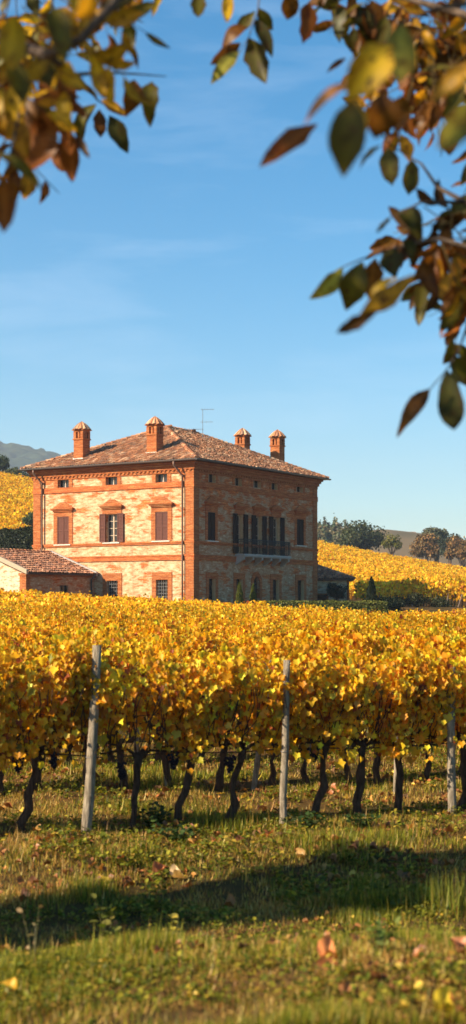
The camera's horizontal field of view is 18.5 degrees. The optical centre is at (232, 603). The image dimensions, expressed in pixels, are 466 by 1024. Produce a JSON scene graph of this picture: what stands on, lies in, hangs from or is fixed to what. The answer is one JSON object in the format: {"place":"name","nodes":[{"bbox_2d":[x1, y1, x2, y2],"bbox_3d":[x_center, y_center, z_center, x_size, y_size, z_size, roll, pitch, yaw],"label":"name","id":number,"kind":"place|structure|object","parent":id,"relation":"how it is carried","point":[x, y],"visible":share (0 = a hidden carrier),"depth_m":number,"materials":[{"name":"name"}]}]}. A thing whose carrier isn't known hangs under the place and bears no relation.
{"place":"outdoors","nodes":[
{"label":"outdoors","id":0,"kind":"place"},
{"bbox_2d":[0,441,60,473],"bbox_3d":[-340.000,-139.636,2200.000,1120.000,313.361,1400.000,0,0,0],"label":"mountain","id":1,"kind":"structure","parent":0,"point":[18,455],"depth_m":2034.38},
{"bbox_2d":[0,486,465,1023],"bbox_3d":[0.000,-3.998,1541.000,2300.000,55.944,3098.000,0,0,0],"label":"ground","id":2,"kind":"structure","parent":0,"point":[236,892],"depth_m":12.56,"materials":[{"name":"plant"}]},
{"bbox_2d":[0,526,32,549],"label":"tall hedge","id":3,"kind":"object","parent":2,"relation":"on","point":[19,538],"visible":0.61,"depth_m":123.76,"materials":[{"name":"green plant"}]},
{"bbox_2d":[0,471,32,528],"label":"hillside vineyard","id":4,"kind":"object","parent":2,"relation":"on","point":[18,498],"visible":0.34,"depth_m":192.35,"materials":[{"name":"plant"}]},
{"bbox_2d":[0,638,38,796],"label":"grape vine","id":5,"kind":"object","parent":2,"relation":"on","point":[18,646],"visible":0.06,"depth_m":17.55,"materials":[{"name":"yellow plant"}]},
{"bbox_2d":[0,648,44,774],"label":"grape vine","id":6,"kind":"object","parent":2,"relation":"on","point":[10,694],"visible":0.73,"depth_m":14.50,"materials":[{"name":"yellow plant"}]},
{"bbox_2d":[16,905,43,962],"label":"tall weed","id":7,"kind":"object","parent":2,"relation":"on","point":[24,922],"visible":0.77,"depth_m":8.04,"materials":[{"name":"green plant"}]},
{"bbox_2d":[9,618,64,763],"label":"grape vine","id":8,"kind":"object","parent":2,"relation":"on","point":[26,635],"visible":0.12,"depth_m":20.51,"materials":[{"name":"yellow plant"}]},
{"bbox_2d":[0,634,87,791],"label":"grape vine","id":9,"kind":"object","parent":2,"relation":"on","point":[33,648],"visible":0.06,"depth_m":17.74,"materials":[{"name":"yellow plant"}]},
{"bbox_2d":[0,548,98,597],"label":"side wing","id":10,"kind":"structure","parent":2,"relation":"on","point":[44,571],"depth_m":95.91,"materials":[{"name":"brick"}]},
{"bbox_2d":[19,871,79,918],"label":"grass tuft","id":11,"kind":"object","parent":2,"relation":"on","point":[43,900],"visible":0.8,"depth_m":11.46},
{"bbox_2d":[0,630,101,834],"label":"grape vine","id":12,"kind":"object","parent":2,"relation":"on","point":[36,745],"visible":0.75,"depth_m":14.65,"materials":[{"name":"yellow plant"}]},
{"bbox_2d":[48,612,91,631],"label":"grape vine","id":13,"kind":"object","parent":2,"relation":"on","point":[68,619],"visible":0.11,"depth_m":32.68,"materials":[{"name":"yellow plant"}]},
{"bbox_2d":[39,627,111,765],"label":"grape vine","id":14,"kind":"object","parent":2,"relation":"on","point":[84,630],"visible":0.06,"depth_m":20.88,"materials":[{"name":"yellow plant"}]},
{"bbox_2d":[34,626,129,784],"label":"grape vine","id":15,"kind":"object","parent":2,"relation":"on","point":[126,644],"visible":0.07,"depth_m":17.84,"materials":[{"name":"yellow plant"}]},
{"bbox_2d":[0,0,169,232],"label":"walnut tree","id":16,"kind":"object","parent":2,"relation":"on","point":[30,128],"visible":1,"depth_m":5.11,"materials":[{"name":"orange plant"}]},
{"bbox_2d":[36,621,138,830],"bbox_3d":[-1.560,1.265,14.998,1.108,2.168,0.792,0,0,-18],"label":"grape vine","id":17,"kind":"object","parent":2,"relation":"on","point":[55,713],"visible":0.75,"depth_m":14.68,"materials":[{"name":"yellow plant"}]},
{"bbox_2d":[81,645,101,835],"bbox_3d":[-1.454,1.477,14.710,0.213,2.103,0.125,0,0,-18],"label":"vineyard post","id":18,"kind":"object","parent":2,"relation":"on","point":[89,789],"visible":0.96,"depth_m":14.67,"materials":[{"name":"wood"}]},
{"bbox_2d":[73,608,121,627],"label":"grape vine","id":19,"kind":"object","parent":2,"relation":"on","point":[83,617],"visible":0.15,"depth_m":32.80,"materials":[{"name":"yellow plant"}]},
{"bbox_2d":[89,893,121,941],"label":"tall weed","id":20,"kind":"object","parent":2,"relation":"on","point":[105,922],"visible":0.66,"depth_m":9.96,"materials":[{"name":"green plant"}]},
{"bbox_2d":[73,622,153,764],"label":"grape vine","id":21,"kind":"object","parent":2,"relation":"on","point":[112,641],"visible":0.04,"depth_m":21.05,"materials":[{"name":"yellow plant"}]},
{"bbox_2d":[87,615,149,634],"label":"grape vine","id":22,"kind":"object","parent":2,"relation":"on","point":[112,624],"visible":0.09,"depth_m":27.12,"materials":[{"name":"yellow plant"}]},
{"bbox_2d":[87,620,175,791],"bbox_3d":[-1.364,1.364,18.192,1.240,2.310,0.850,0,0,-25],"label":"grape vine","id":23,"kind":"object","parent":2,"relation":"on","point":[143,651],"visible":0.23,"depth_m":18.06,"materials":[{"name":"yellow plant"}]},
{"bbox_2d":[80,644,211,832],"bbox_3d":[-0.966,1.472,15.176,1.477,2.102,0.837,0,0,-18],"label":"grape vine","id":24,"kind":"object","parent":2,"relation":"on","point":[131,704],"visible":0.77,"depth_m":15.00,"materials":[{"name":"yellow plant"}]},
{"bbox_2d":[137,801,173,828],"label":"weed clump","id":25,"kind":"object","parent":2,"relation":"on","point":[154,816],"visible":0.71,"depth_m":15.22,"materials":[{"name":"green plant"}]},
{"bbox_2d":[130,618,197,764],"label":"grape vine","id":26,"kind":"object","parent":2,"relation":"on","point":[160,632],"visible":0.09,"depth_m":21.18,"materials":[{"name":"yellow plant"}]},
{"bbox_2d":[124,632,214,789],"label":"grape vine","id":27,"kind":"object","parent":2,"relation":"on","point":[163,757],"visible":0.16,"depth_m":18.27,"materials":[{"name":"yellow plant"}]},
{"bbox_2d":[148,611,195,632],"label":"grape vine","id":28,"kind":"object","parent":2,"relation":"on","point":[164,624],"visible":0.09,"depth_m":27.29,"materials":[{"name":"yellow plant"}]},
{"bbox_2d":[18,416,330,604],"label":"brick villa","id":29,"kind":"object","parent":2,"relation":"on","point":[159,508],"visible":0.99,"depth_m":99.27,"materials":[{"name":"brick"}]},
{"bbox_2d":[50,502,74,545],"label":"window","id":30,"kind":"structure","parent":29,"relation":"in","point":[62,526],"depth_m":100.79,"materials":[{"name":"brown wood"}]},
{"bbox_2d":[98,499,123,543],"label":"window","id":31,"kind":"structure","parent":29,"relation":"in","point":[111,507],"depth_m":98.69,"materials":[{"name":"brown wood"}]},
{"bbox_2d":[102,573,121,596],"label":"window","id":32,"kind":"structure","parent":29,"relation":"in","point":[115,579],"depth_m":98.72,"materials":[{"name":"brick"}]},
{"bbox_2d":[147,497,173,541],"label":"window","id":33,"kind":"structure","parent":29,"relation":"in","point":[161,520],"depth_m":96.33,"materials":[{"name":"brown wood"}]},
{"bbox_2d":[152,572,171,599],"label":"window","id":34,"kind":"structure","parent":29,"relation":"in","point":[164,579],"depth_m":96.48,"materials":[{"name":"brick"}]},
{"bbox_2d":[206,572,217,601],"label":"window","id":35,"kind":"structure","parent":29,"relation":"in","point":[211,578],"depth_m":97.26,"materials":[{"name":"brick"}]},
{"bbox_2d":[204,497,221,541],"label":"window","id":36,"kind":"structure","parent":29,"relation":"in","point":[211,504],"depth_m":96.81,"materials":[{"name":"brown wood"}]},
{"bbox_2d":[234,573,244,601],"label":"window","id":37,"kind":"structure","parent":29,"relation":"in","point":[238,577],"depth_m":100.07,"materials":[{"name":"paint"}]},
{"bbox_2d":[233,502,248,553],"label":"window","id":38,"kind":"structure","parent":29,"relation":"in","point":[239,507],"depth_m":100.27,"materials":[{"name":"brown wood"}]},
{"bbox_2d":[251,572,261,604],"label":"door","id":39,"kind":"structure","parent":29,"relation":"in","point":[256,574],"depth_m":102.15,"materials":[{"name":"paint"}]},
{"bbox_2d":[252,504,267,554],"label":"window","id":40,"kind":"structure","parent":29,"relation":"in","point":[259,522],"depth_m":102.47,"materials":[{"name":"brown wood"}]},
{"bbox_2d":[270,574,281,600],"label":"window","id":41,"kind":"structure","parent":29,"relation":"in","point":[275,579],"depth_m":104.60,"materials":[{"name":"brick"}]},
{"bbox_2d":[269,505,285,555],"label":"window","id":42,"kind":"structure","parent":29,"relation":"in","point":[276,525],"depth_m":104.65,"materials":[{"name":"brown wood"}]},
{"bbox_2d":[295,574,306,600],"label":"window","id":43,"kind":"structure","parent":29,"relation":"in","point":[300,580],"depth_m":107.78,"materials":[{"name":"brick"}]},
{"bbox_2d":[294,506,308,546],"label":"window","id":44,"kind":"structure","parent":29,"relation":"in","point":[300,512],"depth_m":107.29,"materials":[{"name":"brown wood"}]},
{"bbox_2d":[151,823,210,842],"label":"weed clump","id":45,"kind":"object","parent":2,"relation":"on","point":[175,834],"visible":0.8,"depth_m":14.43,"materials":[{"name":"green plant"}]},
{"bbox_2d":[168,613,211,638],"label":"grape vine","id":46,"kind":"object","parent":2,"relation":"on","point":[199,625],"visible":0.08,"depth_m":30.41,"materials":[{"name":"yellow plant"}]},
{"bbox_2d":[173,621,218,650],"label":"grape vine","id":47,"kind":"object","parent":2,"relation":"on","point":[185,630],"visible":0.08,"depth_m":24.40,"materials":[{"name":"yellow plant"}]},
{"bbox_2d":[145,643,250,827],"bbox_3d":[-0.398,1.452,15.355,1.116,2.076,0.846,0,0,-17],"label":"grape vine","id":48,"kind":"object","parent":2,"relation":"on","point":[213,709],"visible":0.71,"depth_m":15.17,"materials":[{"name":"yellow plant"}]},
{"bbox_2d":[173,622,228,763],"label":"grape vine","id":49,"kind":"object","parent":2,"relation":"on","point":[203,638],"visible":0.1,"depth_m":21.28,"materials":[{"name":"yellow plant"}]},
{"bbox_2d":[186,784,225,810],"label":"grass tuft","id":50,"kind":"object","parent":2,"relation":"on","point":[187,805],"visible":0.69,"depth_m":16.99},
{"bbox_2d":[172,643,252,793],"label":"grape vine","id":51,"kind":"object","parent":2,"relation":"on","point":[219,785],"visible":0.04,"depth_m":18.49,"materials":[{"name":"plant"}]},
{"bbox_2d":[196,609,246,631],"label":"grape vine","id":52,"kind":"object","parent":2,"relation":"on","point":[233,620],"visible":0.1,"depth_m":30.78,"materials":[{"name":"yellow plant"}]},
{"bbox_2d":[0,740,465,1023],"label":"ground weeds","id":53,"kind":"object","parent":2,"relation":"on","point":[215,914],"visible":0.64,"depth_m":11.20,"materials":[{"name":"green plant"}]},
{"bbox_2d":[0,588,465,617],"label":"vineyard mass","id":54,"kind":"object","parent":2,"relation":"on","point":[38,598],"visible":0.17,"depth_m":67.39,"materials":[{"name":"plant"}]},
{"bbox_2d":[0,717,465,1022],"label":"leaf litter","id":55,"kind":"object","parent":2,"relation":"on","point":[458,948],"visible":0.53,"depth_m":12.92,"materials":[{"name":"plant"}]},
{"bbox_2d":[170,638,296,828],"bbox_3d":[-0.018,1.423,15.488,1.380,2.126,0.824,0,0,-17],"label":"grape vine","id":56,"kind":"object","parent":2,"relation":"on","point":[269,716],"visible":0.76,"depth_m":15.33,"materials":[{"name":"yellow plant"}]},
{"bbox_2d":[205,615,261,736],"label":"grape vine","id":57,"kind":"object","parent":2,"relation":"on","point":[234,632],"visible":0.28,"depth_m":24.57,"materials":[{"name":"yellow plant"}]},
{"bbox_2d":[204,630,264,762],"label":"grape vine","id":58,"kind":"object","parent":2,"relation":"on","point":[214,647],"visible":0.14,"depth_m":21.52,"materials":[{"name":"yellow plant"}]},
{"bbox_2d":[213,606,274,644],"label":"grape vine","id":59,"kind":"object","parent":2,"relation":"on","point":[251,618],"visible":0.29,"depth_m":27.75,"materials":[{"name":"yellow plant"}]},
{"bbox_2d":[251,660,270,789],"bbox_3d":[0.370,1.662,18.749,0.305,1.859,0.086,0,0,-18],"label":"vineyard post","id":60,"kind":"object","parent":2,"relation":"on","point":[256,771],"visible":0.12,"depth_m":18.70,"materials":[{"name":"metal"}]},
{"bbox_2d":[231,625,305,789],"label":"grape vine","id":61,"kind":"object","parent":2,"relation":"on","point":[254,657],"visible":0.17,"depth_m":18.57,"materials":[{"name":"yellow plant"}]},
{"bbox_2d":[240,619,310,760],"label":"grape vine","id":62,"kind":"object","parent":2,"relation":"on","point":[244,636],"visible":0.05,"depth_m":21.79,"materials":[{"name":"yellow plant"}]},
{"bbox_2d":[279,660,289,826],"bbox_3d":[0.549,1.571,15.350,0.137,1.935,0.095,0,0,-17],"label":"vineyard post","id":63,"kind":"object","parent":2,"relation":"on","point":[284,757],"visible":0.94,"depth_m":15.32,"materials":[{"name":"wood"}]},
{"bbox_2d":[13,742,457,757],"bbox_3d":[0.186,1.592,15.528,5.725,0.064,0.015,0,0,-18],"label":"trellis wire","id":64,"kind":"object","parent":63,"relation":"attached to","point":[228,752],"visible":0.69,"depth_m":15.41,"materials":[{"name":"grey metal"}]},
{"bbox_2d":[284,891,300,920],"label":"tall weed","id":65,"kind":"object","parent":2,"relation":"on","point":[291,910],"visible":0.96,"depth_m":11.05,"materials":[{"name":"green plant"}]},
{"bbox_2d":[253,645,345,763],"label":"grape vine","id":66,"kind":"object","parent":2,"relation":"on","point":[307,715],"visible":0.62,"depth_m":15.45,"materials":[{"name":"yellow plant"}]},
{"bbox_2d":[136,0,465,436],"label":"walnut tree","id":67,"kind":"object","parent":2,"relation":"on","point":[401,47],"visible":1,"depth_m":5.82,"materials":[{"name":"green plant"}]},
{"bbox_2d":[275,810,330,830],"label":"weed clump","id":68,"kind":"object","parent":2,"relation":"on","point":[308,820],"visible":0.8,"depth_m":14.93,"materials":[{"name":"green plant"}]},
{"bbox_2d":[263,640,344,785],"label":"grape vine","id":69,"kind":"object","parent":2,"relation":"on","point":[304,775],"visible":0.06,"depth_m":18.80,"materials":[{"name":"yellow plant"}]},
{"bbox_2d":[276,621,333,755],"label":"grape vine","id":70,"kind":"object","parent":2,"relation":"on","point":[313,637],"visible":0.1,"depth_m":21.87,"materials":[{"name":"yellow plant"}]},
{"bbox_2d":[281,612,331,629],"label":"grape vine","id":71,"kind":"object","parent":2,"relation":"on","point":[303,621],"visible":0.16,"depth_m":34.44,"materials":[{"name":"yellow plant"}]},
{"bbox_2d":[266,599,387,613],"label":"clipped hedge","id":72,"kind":"object","parent":2,"relation":"on","point":[370,605],"visible":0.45,"depth_m":91.82,"materials":[{"name":"green plant"}]},
{"bbox_2d":[317,934,336,958],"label":"fallen leaf","id":73,"kind":"object","parent":2,"relation":"on","point":[325,942],"visible":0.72,"depth_m":7.15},
{"bbox_2d":[277,646,380,818],"bbox_3d":[1.032,1.461,15.804,1.075,2.015,0.836,0,0,-17],"label":"grape vine","id":74,"kind":"object","parent":2,"relation":"on","point":[332,697],"visible":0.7,"depth_m":15.58,"materials":[{"name":"yellow plant"}]},
{"bbox_2d":[317,513,348,545],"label":"wooded rise","id":75,"kind":"structure","parent":2,"relation":"on","point":[328,532],"depth_m":400.00,"materials":[{"name":"green plant"}]},
{"bbox_2d":[317,564,355,603],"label":"annex","id":76,"kind":"object","parent":2,"relation":"on","point":[325,575],"visible":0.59,"depth_m":112.68,"materials":[{"name":"paint"}]},
{"bbox_2d":[325,582,348,600],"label":"bush","id":77,"kind":"object","parent":2,"relation":"on","point":[333,590],"visible":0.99,"depth_m":110.05,"materials":[{"name":"black"}]},
{"bbox_2d":[301,622,388,786],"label":"grape vine","id":78,"kind":"object","parent":2,"relation":"on","point":[347,644],"visible":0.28,"depth_m":18.80,"materials":[{"name":"yellow plant"}]},
{"bbox_2d":[318,620,392,751],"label":"grape vine","id":79,"kind":"object","parent":2,"relation":"on","point":[336,627],"visible":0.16,"depth_m":22.08,"materials":[{"name":"yellow plant"}]},
{"bbox_2d":[339,811,380,827],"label":"weed clump","id":80,"kind":"object","parent":2,"relation":"on","point":[357,819],"visible":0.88,"depth_m":15.10,"materials":[{"name":"green plant"}]},
{"bbox_2d":[337,520,389,550],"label":"round tree","id":81,"kind":"object","parent":2,"relation":"on","point":[365,536],"visible":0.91,"depth_m":270.69,"materials":[{"name":"green plant"}]},
{"bbox_2d":[316,641,419,813],"bbox_3d":[1.537,1.457,15.959,1.142,2.091,0.855,0,0,-18],"label":"grape vine","id":82,"kind":"object","parent":2,"relation":"on","point":[388,676],"visible":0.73,"depth_m":15.76,"materials":[{"name":"yellow plant"}]},
{"bbox_2d":[364,576,378,600],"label":"dark cypress","id":83,"kind":"object","parent":2,"relation":"on","point":[371,590],"visible":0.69,"depth_m":93.30,"materials":[{"name":"green plant"}]},
{"bbox_2d":[340,633,413,788],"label":"grape vine","id":84,"kind":"object","parent":2,"relation":"on","point":[373,642],"visible":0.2,"depth_m":18.90,"materials":[{"name":"yellow plant"}]},
{"bbox_2d":[359,912,403,954],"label":"tall weed","id":85,"kind":"object","parent":2,"relation":"on","point":[381,937],"visible":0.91,"depth_m":7.14,"materials":[{"name":"green plant"}]},
{"bbox_2d":[362,616,414,640],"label":"grape vine","id":86,"kind":"object","parent":2,"relation":"on","point":[393,629],"visible":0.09,"depth_m":28.73,"materials":[{"name":"yellow plant"}]},
{"bbox_2d":[376,595,405,610],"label":"dark bush","id":87,"kind":"object","parent":2,"relation":"on","point":[393,604],"visible":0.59,"depth_m":93.52,"materials":[{"name":"green plant"}]},
{"bbox_2d":[317,538,465,606],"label":"hillside vineyard","id":88,"kind":"object","parent":2,"relation":"on","point":[391,575],"visible":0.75,"depth_m":163.82,"materials":[{"name":"plant"}]},
{"bbox_2d":[381,534,402,555],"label":"young tree","id":89,"kind":"object","parent":2,"relation":"on","point":[392,542],"visible":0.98,"depth_m":261.58,"materials":[{"name":"green plant"}]},
{"bbox_2d":[350,643,446,817],"bbox_3d":[1.858,1.479,16.083,1.015,2.059,0.820,0,0,-17],"label":"grape vine","id":90,"kind":"object","parent":2,"relation":"on","point":[424,672],"visible":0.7,"depth_m":15.87,"materials":[{"name":"yellow plant"}]},
{"bbox_2d":[379,622,433,657],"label":"grape vine","id":91,"kind":"object","parent":2,"relation":"on","point":[396,637],"visible":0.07,"depth_m":22.30,"materials":[{"name":"yellow plant"}]},
{"bbox_2d":[384,617,435,637],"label":"grape vine","id":92,"kind":"object","parent":2,"relation":"on","point":[419,628],"visible":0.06,"depth_m":28.75,"materials":[{"name":"yellow plant"}]},
{"bbox_2d":[404,592,431,606],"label":"dark bush","id":93,"kind":"object","parent":2,"relation":"on","point":[415,599],"visible":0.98,"depth_m":101.52,"materials":[{"name":"green plant"}]},
{"bbox_2d":[387,626,460,782],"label":"grape vine","id":94,"kind":"object","parent":2,"relation":"on","point":[422,642],"visible":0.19,"depth_m":19.31,"materials":[{"name":"yellow plant"}]},
{"bbox_2d":[408,532,441,560],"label":"brown tree","id":95,"kind":"object","parent":2,"relation":"on","point":[425,544],"visible":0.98,"depth_m":299.04,"materials":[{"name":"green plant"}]},
{"bbox_2d":[397,647,465,815],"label":"grape vine","id":96,"kind":"object","parent":2,"relation":"on","point":[440,723],"visible":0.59,"depth_m":15.97,"materials":[{"name":"yellow plant"}]},
{"bbox_2d":[402,869,464,916],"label":"grass tuft","id":97,"kind":"object","parent":2,"relation":"on","point":[429,896],"visible":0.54,"depth_m":11.30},
{"bbox_2d":[421,526,449,562],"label":"tall tree","id":98,"kind":"object","parent":2,"relation":"on","point":[440,533],"visible":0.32,"depth_m":304.10,"materials":[{"name":"green plant"}]},
{"bbox_2d":[414,638,465,811],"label":"grape vine","id":99,"kind":"object","parent":2,"relation":"on","point":[447,664],"visible":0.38,"depth_m":16.22,"materials":[{"name":"yellow plant"}]},
{"bbox_2d":[428,595,455,606],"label":"dark bush","id":100,"kind":"object","parent":2,"relation":"on","point":[439,601],"visible":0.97,"depth_m":101.77,"materials":[{"name":"green plant"}]},
{"bbox_2d":[432,985,453,1013],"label":"fallen leaf","id":101,"kind":"object","parent":2,"relation":"on","point":[443,995],"visible":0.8,"depth_m":5.76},
{"bbox_2d":[423,865,465,921],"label":"grass tuft","id":102,"kind":"object","parent":2,"relation":"on","point":[459,905],"visible":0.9,"depth_m":11.00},
{"bbox_2d":[427,613,465,748],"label":"grape vine","id":103,"kind":"object","parent":2,"relation":"on","point":[457,629],"visible":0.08,"depth_m":22.57,"materials":[{"name":"yellow plant"}]},
{"bbox_2d":[427,612,465,633],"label":"grape vine","id":104,"kind":"object","parent":2,"relation":"on","point":[445,622],"visible":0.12,"depth_m":32.38,"materials":[{"name":"yellow plant"}]},
{"bbox_2d":[437,533,461,563],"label":"dark tree","id":105,"kind":"object","parent":2,"relation":"on","point":[443,546],"visible":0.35,"depth_m":294.42,"materials":[{"name":"green plant"}]},
{"bbox_2d":[436,637,465,777],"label":"grape vine","id":106,"kind":"object","parent":2,"relation":"on","point":[460,643],"visible":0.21,"depth_m":19.80,"materials":[{"name":"yellow plant"}]},
{"bbox_2d":[447,667,455,815],"bbox_3d":[2.448,1.611,16.008,0.110,1.813,0.106,0,0,-18],"label":"vineyard post","id":107,"kind":"object","parent":2,"relation":"on","point":[451,768],"visible":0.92,"depth_m":15.97,"materials":[{"name":"wood"}]},
{"bbox_2d":[443,535,465,566],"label":"brown bush","id":108,"kind":"object","parent":2,"relation":"on","point":[456,547],"visible":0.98,"depth_m":289.00,"materials":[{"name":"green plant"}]},
{"bbox_2d":[0,0,465,539],"label":"sky","id":109,"kind":"structure","parent":0,"point":[175,277],"materials":[{"name":"blue"}]},
{"bbox_2d":[370,529,465,566],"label":"hill","id":110,"kind":"structure","parent":0,"point":[407,539],"depth_m":622.49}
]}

